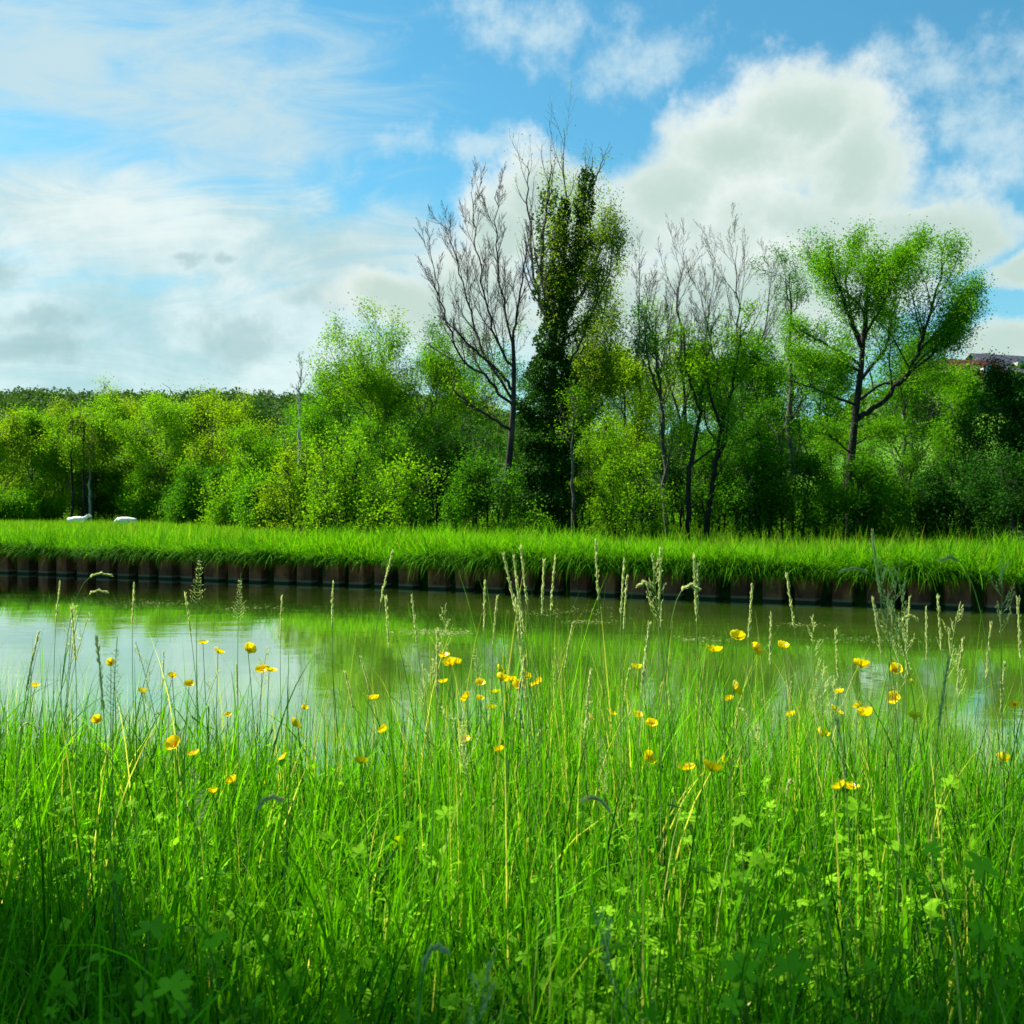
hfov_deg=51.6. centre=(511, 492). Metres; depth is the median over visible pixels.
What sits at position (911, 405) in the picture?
round tree
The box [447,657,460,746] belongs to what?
buttercup
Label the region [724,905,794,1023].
lobed leaf plant
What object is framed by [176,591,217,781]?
grass stalk
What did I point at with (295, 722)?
buttercup
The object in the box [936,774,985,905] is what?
lobed leaf plant
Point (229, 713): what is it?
buttercup
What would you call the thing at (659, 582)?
grass stalk
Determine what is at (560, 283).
ivy covered poplar
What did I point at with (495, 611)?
grass stalk
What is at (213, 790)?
buttercup
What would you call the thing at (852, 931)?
lobed leaf plant
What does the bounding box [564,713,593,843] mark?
buttercup
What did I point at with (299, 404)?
birch tree
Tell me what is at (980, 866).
lobed leaf plant
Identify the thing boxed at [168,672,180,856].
buttercup
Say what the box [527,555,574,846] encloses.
grass stalk
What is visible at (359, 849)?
lobed leaf plant
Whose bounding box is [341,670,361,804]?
grass stalk
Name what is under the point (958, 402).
round tree
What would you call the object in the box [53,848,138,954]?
lobed leaf plant
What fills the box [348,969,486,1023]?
lobed leaf plant
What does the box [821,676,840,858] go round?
grass stalk
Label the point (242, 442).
wood tree
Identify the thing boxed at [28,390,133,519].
wood tree
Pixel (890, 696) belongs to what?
buttercup
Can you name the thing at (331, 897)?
lobed leaf plant
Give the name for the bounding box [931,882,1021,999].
lobed leaf plant
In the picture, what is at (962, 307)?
airy tree
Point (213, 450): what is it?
wood tree
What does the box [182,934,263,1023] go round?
lobed leaf plant
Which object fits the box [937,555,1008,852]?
grass stalk
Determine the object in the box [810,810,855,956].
lobed leaf plant
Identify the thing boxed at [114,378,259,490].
wood tree
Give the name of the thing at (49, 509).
bush
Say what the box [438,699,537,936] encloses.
grass stalk
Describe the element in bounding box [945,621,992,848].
grass stalk
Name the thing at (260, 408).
wood tree
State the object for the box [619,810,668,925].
lobed leaf plant
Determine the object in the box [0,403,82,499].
wood tree
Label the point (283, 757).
buttercup
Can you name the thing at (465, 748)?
grass stalk
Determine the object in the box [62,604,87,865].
grass stalk
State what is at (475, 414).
wood tree
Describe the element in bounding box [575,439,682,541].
shrub
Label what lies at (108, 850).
lobed leaf plant
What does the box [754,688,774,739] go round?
grass stalk
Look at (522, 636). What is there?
grass stalk
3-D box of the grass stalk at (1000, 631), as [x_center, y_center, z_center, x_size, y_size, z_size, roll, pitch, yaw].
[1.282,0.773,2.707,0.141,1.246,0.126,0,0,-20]
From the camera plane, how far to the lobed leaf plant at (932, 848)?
2.20 m
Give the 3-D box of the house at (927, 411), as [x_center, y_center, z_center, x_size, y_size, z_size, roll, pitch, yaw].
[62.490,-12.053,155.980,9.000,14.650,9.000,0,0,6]
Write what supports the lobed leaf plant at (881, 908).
on the ground at (826, 591)
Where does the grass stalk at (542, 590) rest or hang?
on the ground at (826, 591)
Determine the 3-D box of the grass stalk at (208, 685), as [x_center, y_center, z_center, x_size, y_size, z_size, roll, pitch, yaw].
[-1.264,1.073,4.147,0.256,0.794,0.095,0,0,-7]
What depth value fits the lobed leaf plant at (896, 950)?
1.89 m
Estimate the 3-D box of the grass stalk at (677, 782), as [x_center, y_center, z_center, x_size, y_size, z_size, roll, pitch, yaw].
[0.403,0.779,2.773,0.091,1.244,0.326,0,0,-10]
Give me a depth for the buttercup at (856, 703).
3.86 m
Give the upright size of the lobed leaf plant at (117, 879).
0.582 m
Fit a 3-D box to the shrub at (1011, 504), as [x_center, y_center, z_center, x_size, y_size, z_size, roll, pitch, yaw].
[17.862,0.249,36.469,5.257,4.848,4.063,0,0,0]
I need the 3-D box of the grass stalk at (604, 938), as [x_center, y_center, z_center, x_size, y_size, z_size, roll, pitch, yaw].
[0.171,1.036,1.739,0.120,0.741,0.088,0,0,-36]
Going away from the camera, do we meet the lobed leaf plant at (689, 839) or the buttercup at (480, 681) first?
the lobed leaf plant at (689, 839)
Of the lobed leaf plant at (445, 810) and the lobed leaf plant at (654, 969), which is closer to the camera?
the lobed leaf plant at (654, 969)
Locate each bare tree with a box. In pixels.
[413,155,534,534]
[584,231,689,516]
[629,213,734,519]
[680,202,789,519]
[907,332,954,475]
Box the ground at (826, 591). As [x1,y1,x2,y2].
[0,405,1023,1020]
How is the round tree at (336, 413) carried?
on the ground at (826, 591)
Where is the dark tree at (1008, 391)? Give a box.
[943,346,1023,535]
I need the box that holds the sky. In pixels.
[0,0,1023,435]
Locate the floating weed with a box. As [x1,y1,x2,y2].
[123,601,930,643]
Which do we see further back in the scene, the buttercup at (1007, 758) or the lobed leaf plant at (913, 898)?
the buttercup at (1007, 758)
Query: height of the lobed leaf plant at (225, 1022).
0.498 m
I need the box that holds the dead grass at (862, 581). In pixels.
[13,554,893,590]
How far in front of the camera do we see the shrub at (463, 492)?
40.09 m
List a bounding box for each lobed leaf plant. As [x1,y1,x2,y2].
[43,1002,58,1023]
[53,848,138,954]
[72,835,155,993]
[109,870,220,1023]
[126,798,214,915]
[131,915,171,1023]
[142,812,183,930]
[150,968,193,1023]
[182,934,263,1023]
[198,858,254,999]
[200,927,264,1023]
[219,1018,229,1023]
[235,992,264,1023]
[318,895,353,980]
[329,859,394,933]
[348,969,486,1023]
[350,842,383,971]
[357,988,440,1023]
[399,949,531,1023]
[401,821,477,918]
[422,877,461,942]
[427,805,457,927]
[515,864,546,929]
[533,846,563,913]
[551,941,627,1023]
[575,871,618,944]
[582,863,640,1002]
[594,796,644,922]
[598,965,662,1023]
[608,935,770,1023]
[616,852,767,1022]
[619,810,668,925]
[629,865,709,1023]
[638,899,690,1004]
[638,1001,661,1023]
[639,931,780,1023]
[648,915,733,1021]
[655,984,675,1023]
[668,827,692,950]
[678,809,703,964]
[705,916,824,1023]
[707,872,734,934]
[717,814,752,915]
[718,990,743,1023]
[719,950,759,1023]
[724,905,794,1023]
[724,944,779,1023]
[728,870,828,1021]
[731,848,775,984]
[738,774,802,917]
[748,799,810,947]
[769,947,813,1017]
[770,861,826,1010]
[783,903,853,1018]
[787,871,846,939]
[792,895,878,1016]
[803,925,851,1000]
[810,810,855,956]
[811,926,860,1002]
[820,945,910,1023]
[833,796,869,958]
[839,804,880,913]
[842,909,894,974]
[849,939,1023,1023]
[853,869,886,959]
[857,850,968,1019]
[862,919,955,1023]
[864,840,914,978]
[872,815,959,986]
[889,826,962,994]
[898,966,973,1023]
[904,1005,925,1023]
[905,840,993,1023]
[909,911,1023,1017]
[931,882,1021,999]
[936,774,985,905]
[951,965,991,1023]
[962,850,1000,1016]
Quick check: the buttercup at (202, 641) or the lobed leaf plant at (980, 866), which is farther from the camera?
the buttercup at (202, 641)
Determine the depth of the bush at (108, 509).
97.64 m
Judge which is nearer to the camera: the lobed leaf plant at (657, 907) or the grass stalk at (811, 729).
the lobed leaf plant at (657, 907)
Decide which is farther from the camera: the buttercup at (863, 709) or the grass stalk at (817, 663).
the grass stalk at (817, 663)
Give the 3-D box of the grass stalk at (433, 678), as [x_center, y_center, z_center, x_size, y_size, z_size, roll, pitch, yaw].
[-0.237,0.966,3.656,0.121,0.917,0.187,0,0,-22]
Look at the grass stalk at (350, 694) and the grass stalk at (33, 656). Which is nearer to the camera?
the grass stalk at (33, 656)
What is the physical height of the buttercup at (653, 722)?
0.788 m
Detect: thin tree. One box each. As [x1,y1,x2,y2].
[60,410,88,516]
[73,410,94,516]
[78,426,101,521]
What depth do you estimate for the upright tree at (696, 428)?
41.67 m
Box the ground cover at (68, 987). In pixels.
[0,743,1023,1023]
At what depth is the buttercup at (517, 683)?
3.64 m
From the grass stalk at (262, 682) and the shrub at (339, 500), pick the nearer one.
the grass stalk at (262, 682)
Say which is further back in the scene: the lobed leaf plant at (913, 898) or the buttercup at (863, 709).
the buttercup at (863, 709)
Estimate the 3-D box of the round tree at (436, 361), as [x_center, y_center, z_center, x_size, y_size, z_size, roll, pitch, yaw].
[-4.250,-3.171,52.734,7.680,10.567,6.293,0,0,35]
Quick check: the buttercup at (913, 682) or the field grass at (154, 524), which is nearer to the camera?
the buttercup at (913, 682)
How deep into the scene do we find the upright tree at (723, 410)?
41.30 m
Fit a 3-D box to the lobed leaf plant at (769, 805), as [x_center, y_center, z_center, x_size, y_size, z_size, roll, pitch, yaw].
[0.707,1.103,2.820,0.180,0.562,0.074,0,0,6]
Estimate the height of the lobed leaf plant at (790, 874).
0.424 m
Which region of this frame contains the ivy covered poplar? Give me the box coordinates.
[492,80,642,534]
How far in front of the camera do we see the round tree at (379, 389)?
49.55 m
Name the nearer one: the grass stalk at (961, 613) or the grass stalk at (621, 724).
the grass stalk at (961, 613)
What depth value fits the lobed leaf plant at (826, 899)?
2.21 m
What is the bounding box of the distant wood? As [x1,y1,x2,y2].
[0,363,1023,500]
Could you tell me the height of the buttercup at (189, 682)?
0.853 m
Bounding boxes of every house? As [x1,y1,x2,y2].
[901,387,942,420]
[936,358,1004,413]
[965,353,1023,373]
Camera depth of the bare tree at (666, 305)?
57.96 m
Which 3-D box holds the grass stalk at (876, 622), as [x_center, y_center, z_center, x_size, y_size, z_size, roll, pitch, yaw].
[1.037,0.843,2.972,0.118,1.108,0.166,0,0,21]
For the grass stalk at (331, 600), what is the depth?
3.80 m
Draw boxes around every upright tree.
[614,295,697,537]
[656,303,775,537]
[675,286,774,538]
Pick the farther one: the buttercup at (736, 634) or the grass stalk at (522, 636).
the buttercup at (736, 634)
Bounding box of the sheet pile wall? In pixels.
[0,553,1020,610]
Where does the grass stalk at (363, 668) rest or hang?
on the ground at (826, 591)
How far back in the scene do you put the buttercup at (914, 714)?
2.39 m
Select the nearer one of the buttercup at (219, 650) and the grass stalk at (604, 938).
the grass stalk at (604, 938)
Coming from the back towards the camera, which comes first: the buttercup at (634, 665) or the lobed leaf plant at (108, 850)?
the buttercup at (634, 665)
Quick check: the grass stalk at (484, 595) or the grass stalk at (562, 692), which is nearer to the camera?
the grass stalk at (484, 595)
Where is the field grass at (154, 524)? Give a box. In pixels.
[0,470,977,553]
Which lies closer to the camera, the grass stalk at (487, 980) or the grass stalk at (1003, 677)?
the grass stalk at (487, 980)
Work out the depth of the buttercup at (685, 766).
2.97 m
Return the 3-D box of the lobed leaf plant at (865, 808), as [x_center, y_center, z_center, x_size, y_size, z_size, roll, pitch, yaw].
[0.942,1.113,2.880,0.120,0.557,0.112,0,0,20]
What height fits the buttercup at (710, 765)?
0.793 m
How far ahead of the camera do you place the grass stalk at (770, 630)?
3.40 m
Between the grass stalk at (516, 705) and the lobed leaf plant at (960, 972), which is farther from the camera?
the grass stalk at (516, 705)
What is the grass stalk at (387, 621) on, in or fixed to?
on the ground at (826, 591)
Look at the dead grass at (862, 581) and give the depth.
23.23 m
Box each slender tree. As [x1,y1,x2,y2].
[543,375,610,537]
[742,240,831,528]
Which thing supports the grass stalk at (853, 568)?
on the ground at (826, 591)
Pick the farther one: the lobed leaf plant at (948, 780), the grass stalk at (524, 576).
the grass stalk at (524, 576)
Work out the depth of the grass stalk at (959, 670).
3.10 m
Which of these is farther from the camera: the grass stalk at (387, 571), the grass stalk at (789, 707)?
the grass stalk at (789, 707)
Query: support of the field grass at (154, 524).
on the ground at (826, 591)
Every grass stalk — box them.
[2,629,40,885]
[3,721,33,815]
[39,571,112,760]
[46,581,60,744]
[48,589,108,770]
[48,603,84,807]
[49,636,123,998]
[57,611,91,792]
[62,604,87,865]
[94,635,168,1011]
[122,583,144,772]
[134,642,215,850]
[139,696,150,752]
[157,650,191,758]
[167,668,220,798]
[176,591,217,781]
[181,765,210,964]
[190,557,209,815]
[231,577,259,791]
[235,664,237,738]
[238,793,284,1023]
[241,648,271,745]
[279,595,308,813]
[318,581,335,809]
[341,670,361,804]
[358,550,393,819]
[359,655,392,785]
[378,594,390,800]
[389,641,457,900]
[390,629,439,922]
[396,594,450,800]
[417,942,449,1023]
[420,664,431,779]
[427,643,453,787]
[430,605,469,797]
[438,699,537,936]
[458,713,520,877]
[466,579,496,851]
[467,595,498,810]
[467,946,497,1023]
[473,642,517,827]
[491,572,554,872]
[502,552,547,862]
[503,654,526,960]
[503,708,529,899]
[512,554,565,874]
[515,597,527,805]
[516,585,537,909]
[518,544,564,862]
[519,647,535,872]
[525,728,547,812]
[526,557,545,814]
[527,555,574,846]
[542,648,568,764]
[547,668,591,931]
[552,661,563,769]
[555,622,573,769]
[575,700,597,899]
[579,794,721,1009]
[585,537,610,870]
[590,897,653,1023]
[594,731,655,984]
[603,559,625,833]
[618,668,644,835]
[621,621,662,939]
[623,575,632,841]
[625,582,701,928]
[627,546,679,902]
[636,580,690,846]
[645,555,699,887]
[667,691,687,780]
[685,562,701,859]
[692,552,707,882]
[734,703,738,750]
[739,704,784,885]
[743,779,793,895]
[748,584,764,817]
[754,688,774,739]
[768,611,802,842]
[769,673,818,834]
[769,681,791,784]
[785,572,815,834]
[806,616,824,781]
[808,663,830,1004]
[809,690,836,776]
[820,695,825,765]
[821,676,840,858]
[823,628,838,844]
[828,715,913,995]
[838,566,930,923]
[851,578,925,918]
[870,608,945,871]
[871,528,924,876]
[871,596,899,856]
[872,559,906,935]
[876,557,938,894]
[880,666,911,773]
[902,596,923,798]
[902,613,1006,824]
[917,654,959,981]
[925,605,959,771]
[936,593,983,862]
[936,601,963,867]
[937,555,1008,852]
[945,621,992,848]
[948,645,966,810]
[953,637,964,872]
[960,661,1005,855]
[987,557,1023,911]
[1000,594,1023,792]
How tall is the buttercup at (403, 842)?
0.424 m
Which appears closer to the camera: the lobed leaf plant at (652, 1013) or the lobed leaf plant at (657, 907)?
the lobed leaf plant at (652, 1013)
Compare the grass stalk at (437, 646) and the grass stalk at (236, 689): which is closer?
the grass stalk at (437, 646)
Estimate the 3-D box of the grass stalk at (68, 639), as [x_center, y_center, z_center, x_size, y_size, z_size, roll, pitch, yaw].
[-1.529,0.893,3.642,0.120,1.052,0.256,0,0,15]
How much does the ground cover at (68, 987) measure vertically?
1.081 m
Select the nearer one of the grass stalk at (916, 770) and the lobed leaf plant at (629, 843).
the grass stalk at (916, 770)
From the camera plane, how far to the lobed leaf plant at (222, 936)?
2.09 m
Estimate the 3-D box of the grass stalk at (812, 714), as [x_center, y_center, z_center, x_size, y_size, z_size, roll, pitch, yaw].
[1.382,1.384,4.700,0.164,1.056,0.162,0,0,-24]
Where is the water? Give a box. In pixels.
[0,573,1023,805]
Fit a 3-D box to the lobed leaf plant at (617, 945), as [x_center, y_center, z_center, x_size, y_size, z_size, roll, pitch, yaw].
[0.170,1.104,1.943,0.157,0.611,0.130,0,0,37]
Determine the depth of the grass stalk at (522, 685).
3.47 m
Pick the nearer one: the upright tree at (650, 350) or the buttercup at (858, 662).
the buttercup at (858, 662)
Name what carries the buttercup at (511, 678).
on the ground at (826, 591)
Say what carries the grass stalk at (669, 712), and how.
on the ground at (826, 591)
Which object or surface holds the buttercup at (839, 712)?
on the ground at (826, 591)
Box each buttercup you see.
[20,682,39,781]
[78,714,110,968]
[106,658,127,809]
[138,687,171,895]
[161,749,198,846]
[164,735,179,915]
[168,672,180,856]
[171,679,195,835]
[192,646,227,785]
[194,787,253,923]
[198,640,215,774]
[204,774,241,896]
[216,712,231,801]
[244,642,270,819]
[248,664,272,832]
[263,665,276,831]
[276,717,300,1020]
[278,752,309,873]
[291,704,307,796]
[354,756,397,990]
[366,694,390,782]
[378,724,417,830]
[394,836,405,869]
[425,678,447,805]
[430,651,449,809]
[443,656,473,778]
[445,734,498,881]
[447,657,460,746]
[458,690,482,823]
[472,678,485,835]
[472,694,490,828]
[492,672,517,866]
[494,745,532,903]
[497,664,536,790]
[498,676,522,878]
[501,679,519,795]
[524,670,547,777]
[530,677,550,793]
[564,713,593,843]
[604,663,641,766]
[628,710,642,784]
[642,749,656,835]
[646,718,672,886]
[668,680,743,927]
[678,762,709,871]
[703,759,754,987]
[706,644,742,911]
[712,695,733,821]
[717,755,729,833]
[725,629,745,861]
[729,642,763,867]
[778,640,798,772]
[779,710,794,768]
[803,779,844,931]
[805,688,843,959]
[817,728,830,804]
[831,704,845,807]
[840,658,874,846]
[845,781,872,866]
[851,701,867,771]
[852,706,873,903]
[877,711,920,979]
[882,691,899,803]
[890,662,910,780]
[909,678,931,805]
[996,752,1018,839]
[1000,699,1023,918]
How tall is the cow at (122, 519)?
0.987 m
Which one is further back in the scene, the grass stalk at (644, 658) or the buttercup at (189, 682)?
the buttercup at (189, 682)
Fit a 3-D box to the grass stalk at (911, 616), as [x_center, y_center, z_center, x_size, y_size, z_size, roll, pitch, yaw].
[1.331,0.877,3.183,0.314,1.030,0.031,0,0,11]
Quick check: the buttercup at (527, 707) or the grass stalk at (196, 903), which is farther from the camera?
the buttercup at (527, 707)
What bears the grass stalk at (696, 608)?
on the ground at (826, 591)
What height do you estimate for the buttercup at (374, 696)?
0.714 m
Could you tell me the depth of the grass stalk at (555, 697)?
4.70 m
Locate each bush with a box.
[0,461,70,516]
[0,482,41,522]
[9,472,70,520]
[64,451,146,520]
[112,457,207,522]
[149,448,253,525]
[183,439,263,526]
[225,457,316,530]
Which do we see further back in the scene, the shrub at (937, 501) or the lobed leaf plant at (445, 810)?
the shrub at (937, 501)
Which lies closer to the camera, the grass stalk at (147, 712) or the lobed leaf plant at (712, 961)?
the lobed leaf plant at (712, 961)
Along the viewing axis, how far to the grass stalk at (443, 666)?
3.87 m
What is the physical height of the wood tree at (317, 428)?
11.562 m
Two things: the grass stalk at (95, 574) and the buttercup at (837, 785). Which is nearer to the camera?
the buttercup at (837, 785)
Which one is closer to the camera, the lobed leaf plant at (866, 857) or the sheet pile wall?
the lobed leaf plant at (866, 857)
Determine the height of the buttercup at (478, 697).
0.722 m
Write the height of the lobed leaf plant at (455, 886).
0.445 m
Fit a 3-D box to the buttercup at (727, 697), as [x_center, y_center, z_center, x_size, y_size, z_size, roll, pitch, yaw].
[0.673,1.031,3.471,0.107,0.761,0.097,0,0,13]
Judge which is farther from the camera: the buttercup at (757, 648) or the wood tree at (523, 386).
the wood tree at (523, 386)
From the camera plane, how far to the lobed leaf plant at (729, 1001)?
1.65 m
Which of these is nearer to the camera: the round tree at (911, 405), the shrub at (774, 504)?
the shrub at (774, 504)
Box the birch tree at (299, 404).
[290,352,306,477]
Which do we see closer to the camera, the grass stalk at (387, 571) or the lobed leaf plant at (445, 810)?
the lobed leaf plant at (445, 810)
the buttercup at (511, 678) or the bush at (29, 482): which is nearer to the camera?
the buttercup at (511, 678)
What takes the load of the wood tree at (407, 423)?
on the ground at (826, 591)
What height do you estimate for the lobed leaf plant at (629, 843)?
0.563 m
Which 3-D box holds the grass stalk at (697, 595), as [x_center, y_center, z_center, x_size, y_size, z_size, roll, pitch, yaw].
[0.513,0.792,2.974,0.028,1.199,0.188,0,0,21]
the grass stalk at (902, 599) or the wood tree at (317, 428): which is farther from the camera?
the wood tree at (317, 428)
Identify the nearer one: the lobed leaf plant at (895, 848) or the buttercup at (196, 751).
the lobed leaf plant at (895, 848)
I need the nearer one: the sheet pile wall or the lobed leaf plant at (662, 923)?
the lobed leaf plant at (662, 923)
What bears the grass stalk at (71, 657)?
on the ground at (826, 591)
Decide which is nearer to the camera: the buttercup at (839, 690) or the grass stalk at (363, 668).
the buttercup at (839, 690)
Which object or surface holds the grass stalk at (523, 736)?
on the ground at (826, 591)
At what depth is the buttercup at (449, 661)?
3.51 m
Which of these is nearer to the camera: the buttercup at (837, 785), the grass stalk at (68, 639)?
the buttercup at (837, 785)
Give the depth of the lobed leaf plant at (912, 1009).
1.69 m
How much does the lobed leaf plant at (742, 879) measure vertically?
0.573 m
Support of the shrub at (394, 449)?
on the ground at (826, 591)
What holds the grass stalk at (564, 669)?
on the ground at (826, 591)
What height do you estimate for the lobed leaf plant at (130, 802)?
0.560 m
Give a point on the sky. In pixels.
(188, 188)
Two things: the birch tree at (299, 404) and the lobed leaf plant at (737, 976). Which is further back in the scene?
the birch tree at (299, 404)
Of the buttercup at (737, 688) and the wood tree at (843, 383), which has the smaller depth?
the buttercup at (737, 688)
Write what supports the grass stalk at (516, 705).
on the ground at (826, 591)
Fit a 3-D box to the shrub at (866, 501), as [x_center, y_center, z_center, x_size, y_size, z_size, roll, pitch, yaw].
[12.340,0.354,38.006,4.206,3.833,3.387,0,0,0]
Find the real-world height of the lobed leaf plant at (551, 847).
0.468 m
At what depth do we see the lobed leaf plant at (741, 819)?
2.61 m
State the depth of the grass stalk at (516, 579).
3.00 m
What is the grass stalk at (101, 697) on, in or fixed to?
on the ground at (826, 591)
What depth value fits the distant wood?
379.40 m
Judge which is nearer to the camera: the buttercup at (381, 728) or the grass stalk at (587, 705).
the grass stalk at (587, 705)
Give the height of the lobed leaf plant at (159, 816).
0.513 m
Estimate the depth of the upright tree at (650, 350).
43.30 m
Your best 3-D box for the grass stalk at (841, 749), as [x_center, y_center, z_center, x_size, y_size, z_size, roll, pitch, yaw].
[0.783,0.952,2.425,0.289,0.875,0.089,0,0,-4]
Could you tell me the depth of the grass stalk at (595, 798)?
2.20 m
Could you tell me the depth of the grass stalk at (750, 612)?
3.30 m
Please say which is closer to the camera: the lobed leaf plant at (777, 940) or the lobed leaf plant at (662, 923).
the lobed leaf plant at (777, 940)
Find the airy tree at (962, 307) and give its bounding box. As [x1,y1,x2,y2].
[765,214,998,535]
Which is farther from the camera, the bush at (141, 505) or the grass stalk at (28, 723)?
the bush at (141, 505)
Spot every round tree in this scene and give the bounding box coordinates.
[289,358,408,522]
[290,289,527,491]
[358,325,492,526]
[584,337,674,483]
[676,322,831,478]
[859,311,1000,527]
[922,351,1008,506]
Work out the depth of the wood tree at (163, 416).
90.58 m
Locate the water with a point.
(28, 602)
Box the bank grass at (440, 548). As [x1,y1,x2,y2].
[0,516,1023,601]
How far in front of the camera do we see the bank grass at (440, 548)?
21.57 m
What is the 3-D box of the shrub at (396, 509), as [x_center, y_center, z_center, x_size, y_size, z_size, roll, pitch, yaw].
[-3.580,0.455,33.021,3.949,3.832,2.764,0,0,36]
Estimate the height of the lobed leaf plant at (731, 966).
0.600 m
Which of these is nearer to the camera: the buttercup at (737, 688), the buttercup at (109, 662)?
the buttercup at (737, 688)
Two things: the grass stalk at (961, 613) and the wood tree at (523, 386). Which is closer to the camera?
the grass stalk at (961, 613)
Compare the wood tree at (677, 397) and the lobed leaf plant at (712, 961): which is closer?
the lobed leaf plant at (712, 961)
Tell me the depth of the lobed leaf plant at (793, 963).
1.74 m
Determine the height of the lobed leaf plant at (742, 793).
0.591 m
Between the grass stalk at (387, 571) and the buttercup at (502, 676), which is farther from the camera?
the grass stalk at (387, 571)
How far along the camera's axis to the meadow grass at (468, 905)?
2.74 m
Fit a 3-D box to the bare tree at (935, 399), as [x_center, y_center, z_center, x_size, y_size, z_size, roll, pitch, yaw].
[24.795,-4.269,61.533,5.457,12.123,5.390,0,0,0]
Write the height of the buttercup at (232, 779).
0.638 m
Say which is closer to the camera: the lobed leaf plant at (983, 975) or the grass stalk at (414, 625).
the lobed leaf plant at (983, 975)
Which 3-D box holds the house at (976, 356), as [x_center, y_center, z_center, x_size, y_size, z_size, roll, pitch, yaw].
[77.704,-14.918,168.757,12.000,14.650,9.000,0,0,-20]
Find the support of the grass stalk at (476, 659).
on the ground at (826, 591)
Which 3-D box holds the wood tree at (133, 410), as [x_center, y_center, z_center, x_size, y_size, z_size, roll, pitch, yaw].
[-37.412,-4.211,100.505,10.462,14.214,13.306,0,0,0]
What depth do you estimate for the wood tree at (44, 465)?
98.47 m
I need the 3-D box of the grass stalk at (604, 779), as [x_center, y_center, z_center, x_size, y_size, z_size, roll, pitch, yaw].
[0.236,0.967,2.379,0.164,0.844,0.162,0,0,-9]
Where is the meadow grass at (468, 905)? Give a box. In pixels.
[0,563,1023,1023]
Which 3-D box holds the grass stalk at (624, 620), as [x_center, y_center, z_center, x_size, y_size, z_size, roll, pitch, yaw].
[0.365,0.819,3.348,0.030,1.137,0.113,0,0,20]
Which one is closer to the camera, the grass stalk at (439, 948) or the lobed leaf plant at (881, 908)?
the grass stalk at (439, 948)
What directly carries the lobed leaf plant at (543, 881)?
on the ground at (826, 591)
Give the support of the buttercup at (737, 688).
on the ground at (826, 591)
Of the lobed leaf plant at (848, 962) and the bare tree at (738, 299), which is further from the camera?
the bare tree at (738, 299)
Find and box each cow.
[66,514,91,522]
[114,517,136,523]
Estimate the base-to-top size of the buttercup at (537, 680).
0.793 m
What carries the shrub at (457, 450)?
on the ground at (826, 591)
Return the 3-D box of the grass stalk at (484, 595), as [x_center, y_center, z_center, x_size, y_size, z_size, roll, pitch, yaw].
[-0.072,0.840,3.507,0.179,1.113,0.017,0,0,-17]
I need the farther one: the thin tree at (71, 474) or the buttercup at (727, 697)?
the thin tree at (71, 474)
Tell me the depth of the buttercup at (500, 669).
3.58 m
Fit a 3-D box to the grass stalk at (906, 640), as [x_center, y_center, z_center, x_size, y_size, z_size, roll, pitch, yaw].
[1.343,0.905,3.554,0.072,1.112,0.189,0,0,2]
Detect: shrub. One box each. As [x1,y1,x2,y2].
[244,421,360,537]
[289,414,403,536]
[328,411,437,534]
[340,447,451,536]
[399,408,501,533]
[432,443,533,535]
[487,403,626,522]
[498,496,558,537]
[556,402,661,530]
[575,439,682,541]
[637,410,742,531]
[669,393,800,532]
[704,402,860,542]
[788,397,917,527]
[793,449,923,544]
[823,411,970,536]
[901,444,1021,543]
[952,434,1023,545]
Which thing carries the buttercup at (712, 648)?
on the ground at (826, 591)
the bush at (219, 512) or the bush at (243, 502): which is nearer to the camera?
the bush at (243, 502)
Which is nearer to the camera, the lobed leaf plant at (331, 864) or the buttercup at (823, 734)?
the lobed leaf plant at (331, 864)
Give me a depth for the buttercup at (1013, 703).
2.67 m
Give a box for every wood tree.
[0,401,76,497]
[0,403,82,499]
[22,391,86,519]
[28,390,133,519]
[71,372,168,491]
[87,385,206,518]
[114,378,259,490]
[174,386,279,497]
[209,412,318,484]
[216,394,277,474]
[244,420,327,522]
[275,345,422,458]
[281,393,362,492]
[403,305,535,483]
[475,311,650,466]
[596,293,758,483]
[669,306,882,486]
[672,307,815,472]
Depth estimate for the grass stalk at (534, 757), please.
3.57 m
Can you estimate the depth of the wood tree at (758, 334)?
87.68 m
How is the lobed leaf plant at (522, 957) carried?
on the ground at (826, 591)
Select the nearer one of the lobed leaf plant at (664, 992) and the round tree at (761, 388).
the lobed leaf plant at (664, 992)
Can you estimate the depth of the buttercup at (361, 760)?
2.43 m
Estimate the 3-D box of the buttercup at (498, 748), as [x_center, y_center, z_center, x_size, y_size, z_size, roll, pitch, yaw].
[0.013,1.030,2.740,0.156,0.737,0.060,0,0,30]
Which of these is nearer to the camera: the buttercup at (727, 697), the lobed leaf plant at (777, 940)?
the lobed leaf plant at (777, 940)
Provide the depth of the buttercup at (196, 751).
3.02 m
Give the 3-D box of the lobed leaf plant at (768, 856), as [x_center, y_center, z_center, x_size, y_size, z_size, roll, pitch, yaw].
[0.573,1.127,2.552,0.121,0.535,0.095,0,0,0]
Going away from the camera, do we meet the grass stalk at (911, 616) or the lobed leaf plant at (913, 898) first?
the lobed leaf plant at (913, 898)
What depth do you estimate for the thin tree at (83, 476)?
93.96 m
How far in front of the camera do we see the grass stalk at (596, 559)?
3.00 m
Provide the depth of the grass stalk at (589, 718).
2.98 m
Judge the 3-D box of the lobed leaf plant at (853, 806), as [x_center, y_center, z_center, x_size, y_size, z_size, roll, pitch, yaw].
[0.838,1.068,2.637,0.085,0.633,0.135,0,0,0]

